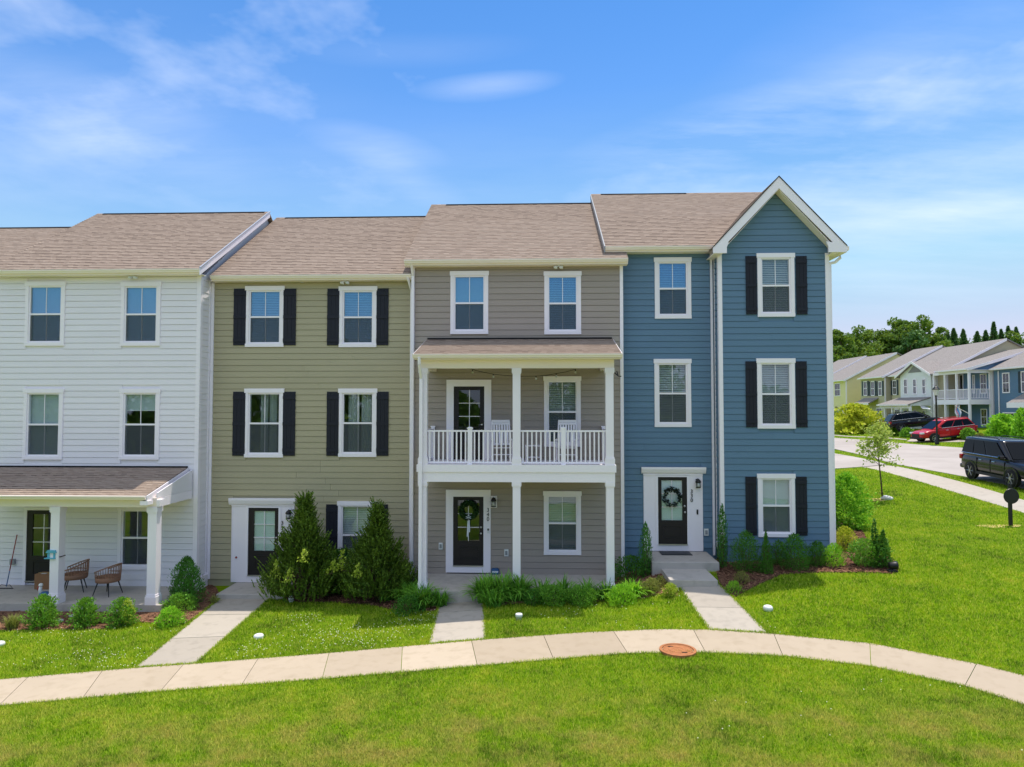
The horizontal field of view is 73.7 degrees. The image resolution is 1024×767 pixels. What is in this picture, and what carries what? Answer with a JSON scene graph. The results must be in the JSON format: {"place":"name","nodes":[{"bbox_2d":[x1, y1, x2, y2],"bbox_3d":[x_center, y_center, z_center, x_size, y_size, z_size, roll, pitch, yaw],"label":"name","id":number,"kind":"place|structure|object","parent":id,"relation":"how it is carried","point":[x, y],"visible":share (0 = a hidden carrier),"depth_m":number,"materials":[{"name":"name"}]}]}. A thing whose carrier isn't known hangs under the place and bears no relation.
{"place":"outdoors","nodes":[
{"label":"outdoors","id":0,"kind":"place"},
{"bbox_2d":[139,599,266,666],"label":"walkway","id":1,"kind":"structure","parent":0,"point":[201,634],"depth_m":16.32,"materials":[{"name":"concrete"}]},
{"bbox_2d":[429,601,485,642],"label":"walkway","id":2,"kind":"structure","parent":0,"point":[459,621],"depth_m":16.18,"materials":[{"name":"concrete"}]},
{"bbox_2d":[0,428,1023,766],"bbox_3d":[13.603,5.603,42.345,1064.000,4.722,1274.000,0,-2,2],"label":"lawn","id":3,"kind":"structure","parent":0,"point":[612,612],"depth_m":12.23,"materials":[{"name":"green plant"}]},
{"bbox_2d":[0,227,69,261],"bbox_3d":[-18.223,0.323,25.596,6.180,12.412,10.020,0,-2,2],"label":"roof","id":4,"kind":"structure","parent":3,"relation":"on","point":[14,241],"depth_m":24.57,"materials":[{"name":"beige"}]},
{"bbox_2d":[0,585,218,630],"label":"mulch bed","id":5,"kind":"object","parent":3,"relation":"on","point":[145,617],"visible":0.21,"depth_m":17.62,"materials":[{"name":"brown wood"}]},
{"bbox_2d":[1,612,25,630],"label":"ornamental grass","id":6,"kind":"object","parent":5,"relation":"on","point":[12,623],"depth_m":16.74,"materials":[{"name":"green plant"}]},
{"bbox_2d":[16,592,63,631],"bbox_3d":[-11.510,5.632,16.945,1.037,0.920,0.949,0,-2,-10],"label":"shrub","id":7,"kind":"object","parent":5,"relation":"on","point":[45,618],"visible":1,"depth_m":16.76,"materials":[{"name":"green plant"}]},
{"bbox_2d":[61,596,106,630],"bbox_3d":[-10.583,5.674,16.921,0.961,0.813,0.937,2,-3,-42],"label":"shrub","id":8,"kind":"object","parent":5,"relation":"on","point":[82,613],"visible":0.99,"depth_m":16.82,"materials":[{"name":"green plant"}]},
{"bbox_2d":[100,596,141,629],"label":"shrub","id":9,"kind":"object","parent":5,"relation":"on","point":[125,605],"visible":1,"depth_m":16.85,"materials":[{"name":"green plant"}]},
{"bbox_2d":[152,605,188,628],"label":"shrub","id":10,"kind":"object","parent":5,"relation":"on","point":[172,617],"visible":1,"depth_m":16.81,"materials":[{"name":"green plant"}]},
{"bbox_2d":[159,592,200,612],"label":"shrub","id":11,"kind":"object","parent":5,"relation":"on","point":[175,602],"visible":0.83,"depth_m":18.03,"materials":[{"name":"green plant"}]},
{"bbox_2d":[167,556,208,604],"bbox_3d":[-8.924,5.406,18.672,1.137,1.439,1.072,0,-2,2],"label":"shrub","id":12,"kind":"object","parent":5,"relation":"on","point":[190,581],"visible":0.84,"depth_m":18.60,"materials":[{"name":"green plant"}]},
{"bbox_2d":[0,211,272,611],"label":"townhouse","id":13,"kind":"structure","parent":3,"relation":"on","point":[105,330],"depth_m":20.16,"materials":[{"name":"white plastic"}]},
{"bbox_2d":[24,511,50,581],"bbox_3d":[-13.814,4.783,20.035,0.930,2.060,0.122,0,-2,2],"label":"door","id":14,"kind":"structure","parent":13,"relation":"in","point":[34,564],"depth_m":20.05,"materials":[{"name":"black wood"}]},
{"bbox_2d":[34,572,48,589],"bbox_3d":[-13.453,5.681,19.696,0.440,0.436,0.320,0,-2,2],"label":"cardboard box","id":15,"kind":"object","parent":13,"relation":"on","point":[41,577],"visible":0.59,"depth_m":19.54,"materials":[{"name":"cardboard"}]},
{"bbox_2d":[22,388,64,459],"bbox_3d":[-13.863,1.199,20.235,1.237,2.096,0.166,0,-2,2],"label":"window","id":16,"kind":"structure","parent":13,"relation":"in","point":[42,439],"depth_m":20.29,"materials":[{"name":"white plastic"}]},
{"bbox_2d":[24,281,66,345],"bbox_3d":[-13.885,-2.077,20.354,1.247,1.922,0.166,0,-2,2],"label":"window","id":17,"kind":"structure","parent":13,"relation":"in","point":[45,301],"depth_m":20.41,"materials":[{"name":"white plastic"}]},
{"bbox_2d":[64,559,89,592],"bbox_3d":[-12.375,5.451,19.366,0.667,0.878,0.660,1,-2,-23],"label":"wicker chair","id":18,"kind":"object","parent":13,"relation":"on","point":[71,575],"visible":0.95,"depth_m":19.24,"materials":[{"name":"brown wicker"}]},
{"bbox_2d":[92,563,122,596],"bbox_3d":[-11.240,5.439,19.023,0.667,0.878,0.660,0,-2,12],"label":"wicker chair","id":19,"kind":"object","parent":13,"relation":"on","point":[107,579],"visible":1,"depth_m":18.84,"materials":[{"name":"brown wicker"}]},
{"bbox_2d":[117,507,146,569],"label":"window","id":20,"kind":"structure","parent":13,"relation":"in","point":[121,537],"depth_m":19.96,"materials":[{"name":"white plastic"}]},
{"bbox_2d":[119,388,160,459],"bbox_3d":[-10.946,1.192,20.128,1.229,2.085,0.172,0,-2,2],"label":"window","id":21,"kind":"structure","parent":13,"relation":"in","point":[140,400],"depth_m":20.09,"materials":[{"name":"white plastic"}]},
{"bbox_2d":[120,281,161,345],"bbox_3d":[-10.980,-2.061,20.245,1.232,1.904,0.166,0,-2,2],"label":"window","id":22,"kind":"structure","parent":13,"relation":"in","point":[140,321],"depth_m":20.29,"materials":[{"name":"white plastic"}]},
{"bbox_2d":[207,216,425,599],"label":"townhouse","id":23,"kind":"structure","parent":3,"relation":"on","point":[310,367],"depth_m":20.54,"materials":[{"name":"green plastic"}]},
{"bbox_2d":[247,508,278,575],"bbox_3d":[-7.434,4.730,20.403,0.917,2.026,0.131,0,-2,2],"label":"door","id":24,"kind":"structure","parent":23,"relation":"in","point":[263,522],"depth_m":20.45,"materials":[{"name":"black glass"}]},
{"bbox_2d":[244,388,284,457],"bbox_3d":[-7.458,1.290,20.634,1.217,2.270,0.250,0,-2,2],"label":"window","id":25,"kind":"structure","parent":23,"relation":"in","point":[273,453],"depth_m":20.59,"materials":[{"name":"white plastic"}]},
{"bbox_2d":[245,286,284,346],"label":"window","id":26,"kind":"structure","parent":23,"relation":"in","point":[271,342],"depth_m":20.71,"materials":[{"name":"white plastic"}]},
{"bbox_2d":[337,501,373,563],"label":"window","id":27,"kind":"structure","parent":23,"relation":"in","point":[342,505],"depth_m":20.46,"materials":[{"name":"glass"}]},
{"bbox_2d":[338,388,377,456],"bbox_3d":[-4.618,1.275,20.528,1.186,2.243,0.250,0,-2,2],"label":"window","id":28,"kind":"structure","parent":23,"relation":"in","point":[368,442],"depth_m":20.58,"materials":[{"name":"white plastic"}]},
{"bbox_2d":[339,286,377,346],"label":"window","id":29,"kind":"structure","parent":23,"relation":"in","point":[342,289],"depth_m":20.59,"materials":[{"name":"white plastic"}]},
{"bbox_2d":[285,584,436,611],"bbox_3d":[-4.377,5.979,19.855,6.349,0.233,3.035,-1,-2,20],"label":"mulch bed","id":30,"kind":"object","parent":3,"relation":"on","point":[371,600],"visible":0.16,"depth_m":18.83,"materials":[{"name":"brown wood"}]},
{"bbox_2d":[251,489,347,601],"bbox_3d":[-5.720,4.571,19.394,2.990,3.135,2.729,1,-2,-24],"label":"juniper","id":31,"kind":"object","parent":30,"relation":"on","point":[303,545],"visible":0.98,"depth_m":18.89,"materials":[{"name":"green plant"}]},
{"bbox_2d":[331,496,417,603],"bbox_3d":[-3.797,4.626,18.986,2.950,2.949,2.497,0,-2,2],"label":"juniper","id":32,"kind":"object","parent":30,"relation":"on","point":[375,557],"visible":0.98,"depth_m":18.79,"materials":[{"name":"green plant"}]},
{"bbox_2d":[395,580,449,607],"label":"daylily","id":33,"kind":"object","parent":30,"relation":"on","point":[424,591],"visible":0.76,"depth_m":17.75,"materials":[{"name":"green plant"}]},
{"bbox_2d":[422,585,455,606],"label":"daylily","id":34,"kind":"object","parent":30,"relation":"on","point":[441,602],"visible":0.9,"depth_m":17.76,"materials":[{"name":"green plant"}]},
{"bbox_2d":[391,595,425,617],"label":"shrub","id":35,"kind":"object","parent":3,"relation":"on","point":[400,606],"visible":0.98,"depth_m":17.28,"materials":[{"name":"green plant"}]},
{"bbox_2d":[0,590,1022,749],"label":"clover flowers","id":36,"kind":"object","parent":3,"relation":"on","point":[315,647],"visible":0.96,"depth_m":15.31,"materials":[{"name":"white plant"}]},
{"bbox_2d":[404,203,627,603],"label":"townhouse","id":37,"kind":"structure","parent":3,"relation":"on","point":[529,292],"depth_m":19.94,"materials":[{"name":"grey plastic"}]},
{"bbox_2d":[453,497,482,566],"bbox_3d":[-1.275,4.311,19.882,0.887,2.015,0.122,0,-2,2],"label":"door","id":38,"kind":"structure","parent":37,"relation":"in","point":[468,553],"depth_m":19.88,"materials":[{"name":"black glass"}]},
{"bbox_2d":[458,500,478,536],"bbox_3d":[-1.261,3.914,19.829,0.617,1.061,0.178,0,-2,2],"label":"wreath","id":39,"kind":"object","parent":37,"relation":"attached to","point":[467,503],"visible":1,"depth_m":19.81,"materials":[{"name":"green plant"}]},
{"bbox_2d":[454,386,483,459],"bbox_3d":[-1.262,1.209,19.995,0.900,2.249,0.122,0,-2,2],"label":"door","id":40,"kind":"structure","parent":37,"relation":"in","point":[456,388],"depth_m":20.01,"materials":[{"name":"black wood"}]},
{"bbox_2d":[450,271,488,333],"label":"window","id":41,"kind":"structure","parent":37,"relation":"in","point":[468,289],"depth_m":20.24,"materials":[{"name":"white plastic"}]},
{"bbox_2d":[490,420,512,461],"bbox_3d":[-0.291,1.612,19.230,0.620,1.160,0.951,0,-2,-6],"label":"rocking chair","id":42,"kind":"object","parent":37,"relation":"on","point":[497,423],"visible":0.64,"depth_m":19.50,"materials":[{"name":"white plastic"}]},
{"bbox_2d":[543,376,580,446],"bbox_3d":[1.473,0.818,19.988,1.107,2.055,0.196,0,-2,2],"label":"window","id":43,"kind":"structure","parent":37,"relation":"in","point":[562,381],"depth_m":19.97,"materials":[{"name":"white plastic"}]},
{"bbox_2d":[543,491,581,554],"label":"window","id":44,"kind":"structure","parent":37,"relation":"in","point":[549,496],"depth_m":19.87,"materials":[{"name":"white plastic"}]},
{"bbox_2d":[544,271,581,334],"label":"window","id":45,"kind":"structure","parent":37,"relation":"in","point":[548,275],"depth_m":20.07,"materials":[{"name":"white plastic"}]},
{"bbox_2d":[555,420,577,461],"bbox_3d":[1.533,1.610,19.162,0.620,1.160,0.951,0,-2,8],"label":"rocking chair","id":46,"kind":"object","parent":37,"relation":"on","point":[562,423],"visible":0.65,"depth_m":19.44,"materials":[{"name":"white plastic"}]},
{"bbox_2d":[521,589,544,605],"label":"shrub","id":47,"kind":"object","parent":3,"relation":"on","point":[529,601],"visible":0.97,"depth_m":17.18,"materials":[{"name":"green plant"}]},
{"bbox_2d":[486,571,677,606],"bbox_3d":[1.661,5.487,19.195,5.170,0.684,4.484,0,-2,2],"label":"mulch bed","id":48,"kind":"object","parent":3,"relation":"on","point":[617,582],"visible":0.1,"depth_m":17.65,"materials":[{"name":"brown wood"}]},
{"bbox_2d":[456,570,511,603],"bbox_3d":[-0.660,5.295,17.805,1.757,0.864,1.622,1,-2,-33],"label":"daylily","id":49,"kind":"object","parent":48,"relation":"on","point":[478,586],"visible":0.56,"depth_m":17.67,"materials":[{"name":"green plant"}]},
{"bbox_2d":[469,586,516,607],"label":"daylily","id":50,"kind":"object","parent":48,"relation":"on","point":[495,603],"visible":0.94,"depth_m":17.25,"materials":[{"name":"green plant"}]},
{"bbox_2d":[471,568,528,601],"bbox_3d":[-0.291,5.267,17.809,1.806,0.855,1.948,0,-2,2],"label":"daylily","id":51,"kind":"object","parent":48,"relation":"on","point":[505,582],"visible":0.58,"depth_m":17.65,"materials":[{"name":"green plant"}]},
{"bbox_2d":[493,571,549,601],"bbox_3d":[0.222,5.268,17.749,1.688,0.791,1.631,-2,-3,38],"label":"daylily","id":52,"kind":"object","parent":48,"relation":"on","point":[519,594],"visible":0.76,"depth_m":17.63,"materials":[{"name":"green plant"}]},
{"bbox_2d":[534,584,570,606],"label":"shrub","id":53,"kind":"object","parent":48,"relation":"on","point":[556,587],"visible":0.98,"depth_m":17.13,"materials":[{"name":"green plant"}]},
{"bbox_2d":[605,583,641,607],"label":"shrub","id":54,"kind":"object","parent":48,"relation":"on","point":[620,587],"visible":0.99,"depth_m":17.08,"materials":[{"name":"green plant"}]},
{"bbox_2d":[601,578,655,598],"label":"daylily","id":55,"kind":"object","parent":48,"relation":"on","point":[635,586],"visible":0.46,"depth_m":17.41,"materials":[{"name":"green plant"}]},
{"bbox_2d":[614,554,650,583],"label":"shrub","id":56,"kind":"object","parent":48,"relation":"on","point":[627,568],"visible":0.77,"depth_m":18.88,"materials":[{"name":"green plant"}]},
{"bbox_2d":[637,521,652,576],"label":"shrub","id":57,"kind":"object","parent":48,"relation":"on","point":[645,555],"visible":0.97,"depth_m":18.74,"materials":[{"name":"green plant"}]},
{"bbox_2d":[639,576,661,595],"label":"shrub","id":58,"kind":"object","parent":48,"relation":"on","point":[653,585],"visible":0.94,"depth_m":17.36,"materials":[{"name":"green plant"}]},
{"bbox_2d":[565,584,599,606],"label":"shrub","id":59,"kind":"object","parent":3,"relation":"on","point":[580,595],"visible":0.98,"depth_m":17.11,"materials":[{"name":"green plant"}]},
{"bbox_2d":[590,176,848,587],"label":"townhouse","id":60,"kind":"structure","parent":3,"relation":"on","point":[728,354],"depth_m":19.72,"materials":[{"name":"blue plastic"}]},
{"bbox_2d":[653,359,691,426],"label":"window","id":61,"kind":"structure","parent":60,"relation":"in","point":[686,363],"depth_m":20.18,"materials":[{"name":"white plastic"}]},
{"bbox_2d":[654,257,691,318],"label":"window","id":62,"kind":"structure","parent":60,"relation":"in","point":[674,261],"depth_m":20.26,"materials":[{"name":"white plastic"}]},
{"bbox_2d":[658,477,687,544],"bbox_3d":[4.701,3.730,19.984,0.844,1.981,0.131,0,-2,2],"label":"door","id":63,"kind":"structure","parent":60,"relation":"in","point":[672,521],"depth_m":20.01,"materials":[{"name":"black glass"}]},
{"bbox_2d":[756,253,794,316],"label":"window","id":64,"kind":"structure","parent":60,"relation":"in","point":[776,257],"depth_m":19.65,"materials":[{"name":"white plastic"}]},
{"bbox_2d":[756,358,795,428],"bbox_3d":[7.550,0.286,19.579,1.104,2.007,0.196,0,-2,2],"label":"window","id":65,"kind":"structure","parent":60,"relation":"in","point":[791,362],"depth_m":19.55,"materials":[{"name":"white plastic"}]},
{"bbox_2d":[757,474,795,536],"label":"window","id":66,"kind":"structure","parent":60,"relation":"in","point":[776,492],"depth_m":19.49,"materials":[{"name":"white plastic"}]},
{"bbox_2d":[715,523,894,596],"bbox_3d":[8.454,5.056,20.595,4.812,0.667,9.342,-1,-2,17],"label":"mulch bed","id":67,"kind":"object","parent":3,"relation":"on","point":[780,570],"visible":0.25,"depth_m":18.08,"materials":[{"name":"brown wood"}]},
{"bbox_2d":[715,503,729,567],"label":"shrub","id":68,"kind":"object","parent":67,"relation":"on","point":[722,549],"visible":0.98,"depth_m":18.85,"materials":[{"name":"green plant"}]},
{"bbox_2d":[725,529,763,572],"bbox_3d":[6.289,4.530,18.474,1.076,1.204,0.974,0,-2,2],"label":"shrub","id":69,"kind":"object","parent":67,"relation":"on","point":[741,549],"visible":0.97,"depth_m":18.38,"materials":[{"name":"green plant"}]},
{"bbox_2d":[756,529,774,574],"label":"shrub","id":70,"kind":"object","parent":67,"relation":"on","point":[767,559],"visible":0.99,"depth_m":18.09,"materials":[{"name":"green plant"}]},
{"bbox_2d":[773,533,813,571],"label":"shrub","id":71,"kind":"object","parent":67,"relation":"on","point":[791,556],"visible":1,"depth_m":18.30,"materials":[{"name":"green plant"}]},
{"bbox_2d":[807,540,830,566],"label":"shrub","id":72,"kind":"object","parent":67,"relation":"on","point":[818,558],"visible":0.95,"depth_m":18.49,"materials":[{"name":"green plant"}]},
{"bbox_2d":[821,542,847,567],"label":"shrub","id":73,"kind":"object","parent":67,"relation":"on","point":[834,560],"visible":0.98,"depth_m":18.40,"materials":[{"name":"green plant"}]},
{"bbox_2d":[836,525,857,551],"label":"shrub","id":74,"kind":"object","parent":67,"relation":"on","point":[842,540],"visible":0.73,"depth_m":19.77,"materials":[{"name":"yellow plant"}]},
{"bbox_2d":[835,471,879,529],"bbox_3d":[11.299,3.918,22.814,2.155,2.019,1.838,0,-2,2],"label":"shrub","id":75,"kind":"object","parent":67,"relation":"on","point":[854,503],"visible":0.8,"depth_m":22.57,"materials":[{"name":"green plant"}]},
{"bbox_2d":[846,537,885,566],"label":"shrub","id":76,"kind":"object","parent":67,"relation":"on","point":[861,553],"visible":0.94,"depth_m":18.19,"materials":[{"name":"green plant"}]},
{"bbox_2d":[865,518,894,567],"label":"shrub","id":77,"kind":"object","parent":67,"relation":"on","point":[881,540],"visible":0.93,"depth_m":18.08,"materials":[{"name":"green plant"}]},
{"bbox_2d":[833,329,857,357],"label":"tree","id":78,"kind":"object","parent":3,"relation":"on","point":[840,337],"visible":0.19,"depth_m":116.61,"materials":[{"name":"green plant"}]},
{"bbox_2d":[833,356,867,373],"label":"townhouse","id":79,"kind":"structure","parent":3,"relation":"on","point":[838,365],"depth_m":98.67,"materials":[{"name":"grey"}]},
{"bbox_2d":[834,402,884,434],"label":"shrub","id":80,"kind":"object","parent":3,"relation":"on","point":[852,420],"visible":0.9,"depth_m":72.78,"materials":[{"name":"yellow plant"}]},
{"bbox_2d":[843,325,885,356],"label":"tree","id":81,"kind":"object","parent":3,"relation":"on","point":[870,349],"visible":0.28,"depth_m":120.64,"materials":[{"name":"green plant"}]},
{"bbox_2d":[833,352,901,421],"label":"townhouse","id":82,"kind":"structure","parent":3,"relation":"on","point":[847,386],"depth_m":89.09,"materials":[{"name":"yellow"}]},
{"bbox_2d":[846,420,903,496],"bbox_3d":[15.245,3.182,28.325,1.882,3.392,1.980,2,-3,-36],"label":"young tree","id":83,"kind":"object","parent":3,"relation":"on","point":[882,450],"visible":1,"depth_m":28.26,"materials":[{"name":"green plant"}]},
{"bbox_2d":[859,327,901,355],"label":"tree","id":84,"kind":"object","parent":3,"relation":"on","point":[889,345],"visible":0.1,"depth_m":123.50,"materials":[{"name":"green plant"}]},
{"bbox_2d":[873,317,921,354],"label":"tree","id":85,"kind":"object","parent":3,"relation":"on","point":[904,327],"visible":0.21,"depth_m":121.99,"materials":[{"name":"green plant"}]},
{"bbox_2d":[855,345,944,425],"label":"townhouse","id":86,"kind":"structure","parent":3,"relation":"on","point":[875,387],"depth_m":80.60,"materials":[{"name":"beige"}]},
{"bbox_2d":[892,329,930,353],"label":"tree","id":87,"kind":"object","parent":3,"relation":"on","point":[908,344],"visible":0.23,"depth_m":117.35,"materials":[{"name":"green plant"}]},
{"bbox_2d":[883,411,942,431],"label":"parked car","id":88,"kind":"object","parent":3,"relation":"on","point":[901,420],"visible":0.71,"depth_m":64.30,"materials":[{"name":"black paint"}]},
{"bbox_2d":[890,314,940,353],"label":"tree","id":89,"kind":"object","parent":3,"relation":"on","point":[926,324],"visible":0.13,"depth_m":120.57,"materials":[{"name":"green plant"}]},
{"bbox_2d":[876,338,1023,428],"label":"townhouse","id":90,"kind":"structure","parent":3,"relation":"on","point":[911,386],"depth_m":70.94,"materials":[{"name":"beige"}]},
{"bbox_2d":[933,348,1023,427],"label":"townhouse","id":91,"kind":"structure","parent":3,"relation":"on","point":[974,398],"depth_m":64.70,"materials":[{"name":"blue"}]},
{"bbox_2d":[981,413,1015,437],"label":"shrub","id":92,"kind":"object","parent":3,"relation":"on","point":[999,426],"visible":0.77,"depth_m":53.33,"materials":[{"name":"green plant"}]},
{"bbox_2d":[989,352,1023,420],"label":"townhouse","id":93,"kind":"structure","parent":3,"relation":"on","point":[1009,386],"depth_m":60.93,"materials":[{"name":"blue wood"}]},
{"bbox_2d":[1003,482,1018,525],"bbox_3d":[16.861,4.137,23.087,0.520,1.576,0.135,0,-2,2],"label":"round sign","id":94,"kind":"object","parent":3,"relation":"on","point":[1010,495],"visible":0.98,"depth_m":23.04,"materials":[{"name":"black metal"}]},
{"bbox_2d":[1009,407,1023,438],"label":"shrub","id":95,"kind":"object","parent":3,"relation":"on","point":[1018,428],"visible":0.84,"depth_m":50.82,"materials":[{"name":"green plant"}]},
{"bbox_2d":[0,629,1023,705],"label":"sidewalk","id":96,"kind":"structure","parent":0,"point":[1008,684],"depth_m":13.79,"materials":[{"name":"concrete"}]},
{"bbox_2d":[659,643,696,658],"bbox_3d":[3.380,5.451,13.910,0.740,0.080,0.740,0,-2,2],"label":"utility cover","id":97,"kind":"object","parent":96,"relation":"on","point":[683,649],"visible":1,"depth_m":13.85,"materials":[{"name":"metal"}]},
{"bbox_2d":[0,0,1023,344],"label":"sky","id":98,"kind":"structure","parent":0,"point":[899,123],"materials":[{"name":"blue"}]},
{"bbox_2d":[681,585,764,632],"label":"walkway","id":99,"kind":"structure","parent":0,"point":[718,607],"depth_m":15.95,"materials":[{"name":"concrete"}]},
{"bbox_2d":[835,453,885,468],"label":"sidewalk","id":100,"kind":"structure","parent":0,"point":[843,461],"depth_m":40.93,"materials":[{"name":"concrete"}]},
{"bbox_2d":[834,438,1023,488],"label":"road","id":101,"kind":"structure","parent":0,"point":[944,459],"depth_m":45.09,"materials":[{"name":"grey asphalt"}]},
{"bbox_2d":[959,435,1023,487],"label":"parked car","id":102,"kind":"object","parent":101,"relation":"on","point":[1001,457],"visible":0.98,"depth_m":30.11,"materials":[{"name":"black paint"}]},
{"bbox_2d":[908,438,964,442],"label":"driveway","id":103,"kind":"structure","parent":0,"point":[927,440],"depth_m":58.45,"materials":[{"name":"concrete"}]},
{"bbox_2d":[909,416,978,441],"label":"parked car","id":104,"kind":"object","parent":103,"relation":"on","point":[948,427],"visible":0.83,"depth_m":57.66,"materials":[{"name":"red paint"}]},
{"bbox_2d":[864,465,1023,512],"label":"roadside sidewalk","id":105,"kind":"structure","parent":0,"point":[979,493],"depth_m":30.35,"materials":[{"name":"concrete"}]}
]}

